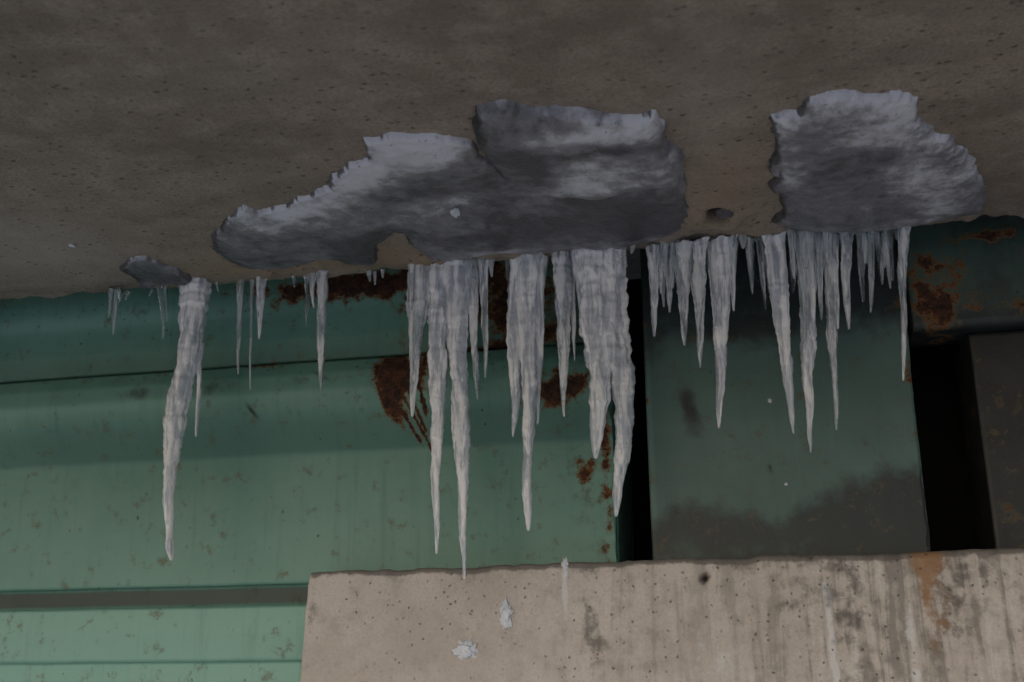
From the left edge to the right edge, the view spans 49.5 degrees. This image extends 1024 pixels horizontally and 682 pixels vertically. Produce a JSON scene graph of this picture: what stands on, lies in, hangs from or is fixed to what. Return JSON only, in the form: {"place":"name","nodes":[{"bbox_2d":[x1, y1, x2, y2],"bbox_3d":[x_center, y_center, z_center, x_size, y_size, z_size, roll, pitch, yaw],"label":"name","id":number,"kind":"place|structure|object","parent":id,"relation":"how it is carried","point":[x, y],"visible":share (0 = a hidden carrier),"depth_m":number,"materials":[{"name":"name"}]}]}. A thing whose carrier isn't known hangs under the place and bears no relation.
{"place":"outdoors","nodes":[
{"label":"outdoors","id":0,"kind":"place"},
{"bbox_2d":[300,548,1023,681],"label":"concrete pier","id":1,"kind":"structure","parent":0,"point":[946,616],"depth_m":3.12,"materials":[{"name":"grey concrete"}]},
{"bbox_2d":[0,256,633,681],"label":"steel girder","id":2,"kind":"object","parent":1,"relation":"on","point":[290,478],"visible":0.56,"depth_m":3.71,"materials":[{"name":"green metal"}]},
{"bbox_2d":[0,0,1023,299],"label":"bridge deck","id":3,"kind":"structure","parent":2,"relation":"on","point":[174,132],"depth_m":2.44,"materials":[{"name":"concrete"}]},
{"bbox_2d":[108,288,121,334],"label":"icicle","id":4,"kind":"object","parent":3,"relation":"hanging from","point":[115,304],"visible":1,"depth_m":3.70,"materials":[{"name":"ice"}]},
{"bbox_2d":[119,255,191,288],"bbox_3d":[-1.151,-0.248,3.542,0.248,0.089,0.297,-4,-16,12],"label":"ice sheet","id":5,"kind":"object","parent":3,"relation":"on","point":[145,271],"visible":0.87,"depth_m":3.52,"materials":[{"name":"white ice"}]},
{"bbox_2d":[156,285,168,338],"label":"icicle","id":6,"kind":"object","parent":3,"relation":"hanging from","point":[162,291],"visible":0.98,"depth_m":3.67,"materials":[{"name":"ice"}]},
{"bbox_2d":[162,278,211,560],"bbox_3d":[-1.046,0.235,3.535,0.122,0.913,0.103,-4,-16,12],"label":"icicle","id":7,"kind":"object","parent":3,"relation":"hanging from","point":[194,299],"visible":0.99,"depth_m":3.55,"materials":[{"name":"white ice"}]},
{"bbox_2d":[236,279,254,389],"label":"icicle","id":8,"kind":"object","parent":3,"relation":"hanging from","point":[240,302],"visible":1,"depth_m":3.58,"materials":[{"name":"ice"}]},
{"bbox_2d":[108,269,384,301],"bbox_3d":[-0.885,-0.171,3.627,0.982,0.056,0.055,-4,-16,12],"label":"icicle fringe","id":9,"kind":"object","parent":3,"relation":"hanging from","point":[294,280],"visible":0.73,"depth_m":3.61,"materials":[{"name":"white ice"}]},
{"bbox_2d":[256,277,266,338],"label":"icicle","id":10,"kind":"object","parent":3,"relation":"hanging from","point":[261,283],"visible":0.98,"depth_m":3.58,"materials":[{"name":"white ice"}]},
{"bbox_2d":[303,276,310,324],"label":"icicle","id":11,"kind":"object","parent":3,"relation":"hanging from","point":[307,291],"visible":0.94,"depth_m":3.56,"materials":[{"name":"ice"}]},
{"bbox_2d":[308,270,328,389],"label":"icicle","id":12,"kind":"object","parent":3,"relation":"hanging from","point":[320,277],"visible":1,"depth_m":3.53,"materials":[{"name":"white ice"}]},
{"bbox_2d":[406,263,428,416],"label":"icicle","id":13,"kind":"object","parent":3,"relation":"hanging from","point":[417,303],"visible":0.98,"depth_m":3.44,"materials":[{"name":"white ice"}]},
{"bbox_2d":[426,262,447,553],"bbox_3d":[-0.230,0.182,3.366,0.094,0.915,0.078,-4,-16,12],"label":"icicle","id":14,"kind":"object","parent":3,"relation":"hanging from","point":[436,284],"visible":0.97,"depth_m":3.37,"materials":[{"name":"white ice"}]},
{"bbox_2d":[211,132,688,269],"bbox_3d":[-0.241,-0.396,3.054,1.468,0.110,0.902,-4,-16,12],"label":"ice sheet","id":15,"kind":"object","parent":3,"relation":"on","point":[415,189],"visible":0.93,"depth_m":3.07,"materials":[{"name":"white ice"}]},
{"bbox_2d":[450,208,459,217],"bbox_3d":[-0.155,-0.349,3.018,0.033,0.026,0.032,9,-19,-31],"label":"ice crumb","id":16,"kind":"object","parent":15,"relation":"attached to","point":[455,212],"visible":1,"depth_m":3.01,"materials":[{"name":"white ice"}]},
{"bbox_2d":[445,259,470,579],"bbox_3d":[-0.166,0.214,3.334,0.088,0.990,0.064,-4,-16,12],"label":"icicle","id":17,"kind":"object","parent":3,"relation":"hanging from","point":[456,337],"visible":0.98,"depth_m":3.35,"materials":[{"name":"white ice"}]},
{"bbox_2d":[466,258,478,399],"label":"icicle","id":18,"kind":"object","parent":3,"relation":"hanging from","point":[472,279],"visible":0.99,"depth_m":3.40,"materials":[{"name":"white ice"}]},
{"bbox_2d":[478,257,488,377],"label":"icicle","id":19,"kind":"object","parent":3,"relation":"hanging from","point":[483,264],"visible":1,"depth_m":3.41,"materials":[{"name":"white ice"}]},
{"bbox_2d":[506,252,548,530],"bbox_3d":[0.048,0.136,3.317,0.136,0.860,0.068,-4,-16,12],"label":"icicle","id":20,"kind":"object","parent":3,"relation":"hanging from","point":[525,316],"visible":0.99,"depth_m":3.34,"materials":[{"name":"white ice"}]},
{"bbox_2d":[551,251,575,416],"bbox_3d":[0.158,-0.030,3.333,0.078,0.527,0.052,-4,-16,12],"label":"icicle","id":21,"kind":"object","parent":3,"relation":"hanging from","point":[564,282],"visible":0.97,"depth_m":3.34,"materials":[{"name":"white ice"}]},
{"bbox_2d":[472,99,684,199],"bbox_3d":[0.170,-0.485,2.715,0.506,0.122,0.583,-4,-16,12],"label":"ice sheet","id":22,"kind":"object","parent":3,"relation":"on","point":[560,151],"visible":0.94,"depth_m":2.64,"materials":[{"name":"white ice"}]},
{"bbox_2d":[570,247,635,516],"bbox_3d":[0.270,0.101,3.260,0.183,0.828,0.105,-4,-16,12],"label":"icicle","id":23,"kind":"object","parent":3,"relation":"hanging from","point":[601,278],"visible":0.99,"depth_m":3.26,"materials":[{"name":"white ice"}]},
{"bbox_2d":[646,244,662,336],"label":"icicle","id":24,"kind":"object","parent":3,"relation":"hanging from","point":[655,268],"visible":1,"depth_m":3.29,"materials":[{"name":"white ice"}]},
{"bbox_2d":[661,273,665,306],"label":"icicle","id":25,"kind":"object","parent":3,"relation":"hanging from","point":[663,290],"visible":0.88,"depth_m":3.31,"materials":[{"name":"white ice"}]},
{"bbox_2d":[666,246,671,312],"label":"icicle","id":26,"kind":"object","parent":3,"relation":"hanging from","point":[669,289],"visible":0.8,"depth_m":3.30,"materials":[{"name":"white ice"}]},
{"bbox_2d":[669,239,691,345],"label":"icicle","id":27,"kind":"object","parent":3,"relation":"hanging from","point":[683,275],"visible":0.98,"depth_m":3.28,"materials":[{"name":"white ice"}]},
{"bbox_2d":[468,229,897,293],"bbox_3d":[0.487,-0.207,3.306,1.365,0.186,0.101,-4,-16,12],"label":"icicle fringe","id":28,"kind":"object","parent":3,"relation":"hanging from","point":[808,247],"visible":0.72,"depth_m":3.21,"materials":[{"name":"white ice"}]},
{"bbox_2d":[690,251,694,306],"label":"icicle","id":29,"kind":"object","parent":3,"relation":"hanging from","point":[692,265],"visible":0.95,"depth_m":3.29,"materials":[{"name":"white ice"}]},
{"bbox_2d":[690,237,709,367],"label":"icicle","id":30,"kind":"object","parent":3,"relation":"hanging from","point":[699,274],"visible":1,"depth_m":3.26,"materials":[{"name":"white ice"}]},
{"bbox_2d":[707,241,716,326],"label":"icicle","id":31,"kind":"object","parent":3,"relation":"hanging from","point":[711,250],"visible":0.98,"depth_m":3.27,"materials":[{"name":"white ice"}]},
{"bbox_2d":[712,235,730,427],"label":"icicle","id":32,"kind":"object","parent":3,"relation":"hanging from","point":[720,333],"visible":0.98,"depth_m":3.24,"materials":[{"name":"white ice"}]},
{"bbox_2d":[715,208,733,218],"bbox_3d":[0.591,-0.358,3.085,0.063,0.037,0.064,-12,-20,35],"label":"ice crumb","id":33,"kind":"object","parent":3,"relation":"attached to","point":[723,213],"visible":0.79,"depth_m":3.07,"materials":[{"name":"grey ice"}]},
{"bbox_2d":[728,238,738,310],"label":"icicle","id":34,"kind":"object","parent":3,"relation":"hanging from","point":[732,257],"visible":0.99,"depth_m":3.26,"materials":[{"name":"white ice"}]},
{"bbox_2d":[746,237,754,294],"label":"icicle","id":35,"kind":"object","parent":3,"relation":"hanging from","point":[750,253],"visible":1,"depth_m":3.26,"materials":[{"name":"white ice"}]},
{"bbox_2d":[755,237,765,309],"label":"icicle","id":36,"kind":"object","parent":3,"relation":"hanging from","point":[759,247],"visible":1,"depth_m":3.24,"materials":[{"name":"white ice"}]},
{"bbox_2d":[761,231,794,433],"bbox_3d":[0.771,-0.028,3.183,0.075,0.594,0.054,-4,-16,12],"label":"icicle","id":37,"kind":"object","parent":3,"relation":"hanging from","point":[776,262],"visible":1,"depth_m":3.19,"materials":[{"name":"white ice"}]},
{"bbox_2d":[786,238,796,292],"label":"icicle","id":38,"kind":"object","parent":3,"relation":"hanging from","point":[793,281],"visible":0.56,"depth_m":3.24,"materials":[{"name":"white ice"}]},
{"bbox_2d":[795,231,806,346],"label":"icicle","id":39,"kind":"object","parent":3,"relation":"hanging from","point":[801,275],"visible":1,"depth_m":3.19,"materials":[{"name":"white ice"}]},
{"bbox_2d":[797,240,816,452],"bbox_3d":[0.864,-0.002,3.177,0.088,0.653,0.067,-4,-16,12],"label":"icicle","id":40,"kind":"object","parent":3,"relation":"hanging from","point":[807,354],"visible":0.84,"depth_m":3.16,"materials":[{"name":"white ice"}]},
{"bbox_2d":[813,232,822,319],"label":"icicle","id":41,"kind":"object","parent":3,"relation":"hanging from","point":[818,239],"visible":0.99,"depth_m":3.19,"materials":[{"name":"white ice"}]},
{"bbox_2d":[823,234,839,429],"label":"icicle","id":42,"kind":"object","parent":3,"relation":"hanging from","point":[831,286],"visible":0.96,"depth_m":3.17,"materials":[{"name":"white ice"}]},
{"bbox_2d":[838,232,853,329],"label":"icicle","id":43,"kind":"object","parent":3,"relation":"hanging from","point":[846,257],"visible":0.98,"depth_m":3.19,"materials":[{"name":"white ice"}]},
{"bbox_2d":[855,232,864,301],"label":"icicle","id":44,"kind":"object","parent":3,"relation":"hanging from","point":[861,265],"visible":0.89,"depth_m":3.19,"materials":[{"name":"white ice"}]},
{"bbox_2d":[867,232,875,312],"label":"icicle","id":45,"kind":"object","parent":3,"relation":"hanging from","point":[871,259],"visible":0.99,"depth_m":3.17,"materials":[{"name":"white ice"}]},
{"bbox_2d":[768,89,986,232],"bbox_3d":[0.953,-0.464,2.822,0.622,0.124,0.908,-4,-16,12],"label":"ice sheet","id":46,"kind":"object","parent":3,"relation":"on","point":[846,160],"visible":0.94,"depth_m":2.77,"materials":[{"name":"white ice"}]},
{"bbox_2d":[885,230,890,288],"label":"icicle","id":47,"kind":"object","parent":3,"relation":"hanging from","point":[888,265],"visible":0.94,"depth_m":3.17,"materials":[{"name":"white ice"}]},
{"bbox_2d":[897,227,910,380],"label":"icicle","id":48,"kind":"object","parent":3,"relation":"hanging from","point":[903,238],"visible":0.97,"depth_m":3.13,"materials":[{"name":"white ice"}]},
{"bbox_2d":[450,638,478,659],"bbox_3d":[-0.136,0.899,3.233,0.090,0.068,0.017,-4,-16,12],"label":"snow splat","id":49,"kind":"object","parent":1,"relation":"attached to","point":[466,649],"visible":1,"depth_m":3.23,"materials":[{"name":"white snow"}]},
{"bbox_2d":[498,596,513,629],"bbox_3d":[-0.018,0.792,3.236,0.050,0.102,0.014,-4,-16,12],"label":"snow splat","id":50,"kind":"object","parent":1,"relation":"attached to","point":[506,610],"visible":1,"depth_m":3.23,"materials":[{"name":"white snow"}]},
{"bbox_2d":[561,557,568,582],"bbox_3d":[0.156,0.674,3.232,0.030,0.098,0.010,-4,-16,12],"label":"snow splat","id":51,"kind":"object","parent":1,"relation":"attached to","point":[564,564],"visible":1,"depth_m":3.24,"materials":[{"name":"white snow"}]},
{"bbox_2d":[640,232,930,559],"bbox_3d":[0.834,0.156,3.508,0.806,1.222,0.169,-4,-16,12],"label":"steel end panel","id":52,"kind":"object","parent":1,"relation":"on","point":[855,485],"visible":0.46,"depth_m":3.39,"materials":[{"name":"green metal"}]},
{"bbox_2d":[897,215,1023,346],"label":"steel crossbeam","id":53,"kind":"object","parent":1,"relation":"on","point":[964,279],"visible":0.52,"depth_m":3.36,"materials":[{"name":"teal metal"}]},
{"bbox_2d":[954,330,1023,548],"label":"steel bearing plate","id":54,"kind":"object","parent":1,"relation":"on","point":[989,366],"visible":0.81,"depth_m":3.31,"materials":[{"name":"grey metal"}]},
{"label":"ground","id":55,"kind":"structure","parent":0,"visible":0},
{"bbox_2d":[626,279,977,560],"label":"abutment wall","id":56,"kind":"structure","parent":55,"relation":"on","point":[948,498],"depth_m":3.95,"materials":[{"name":"concrete"}]}
]}

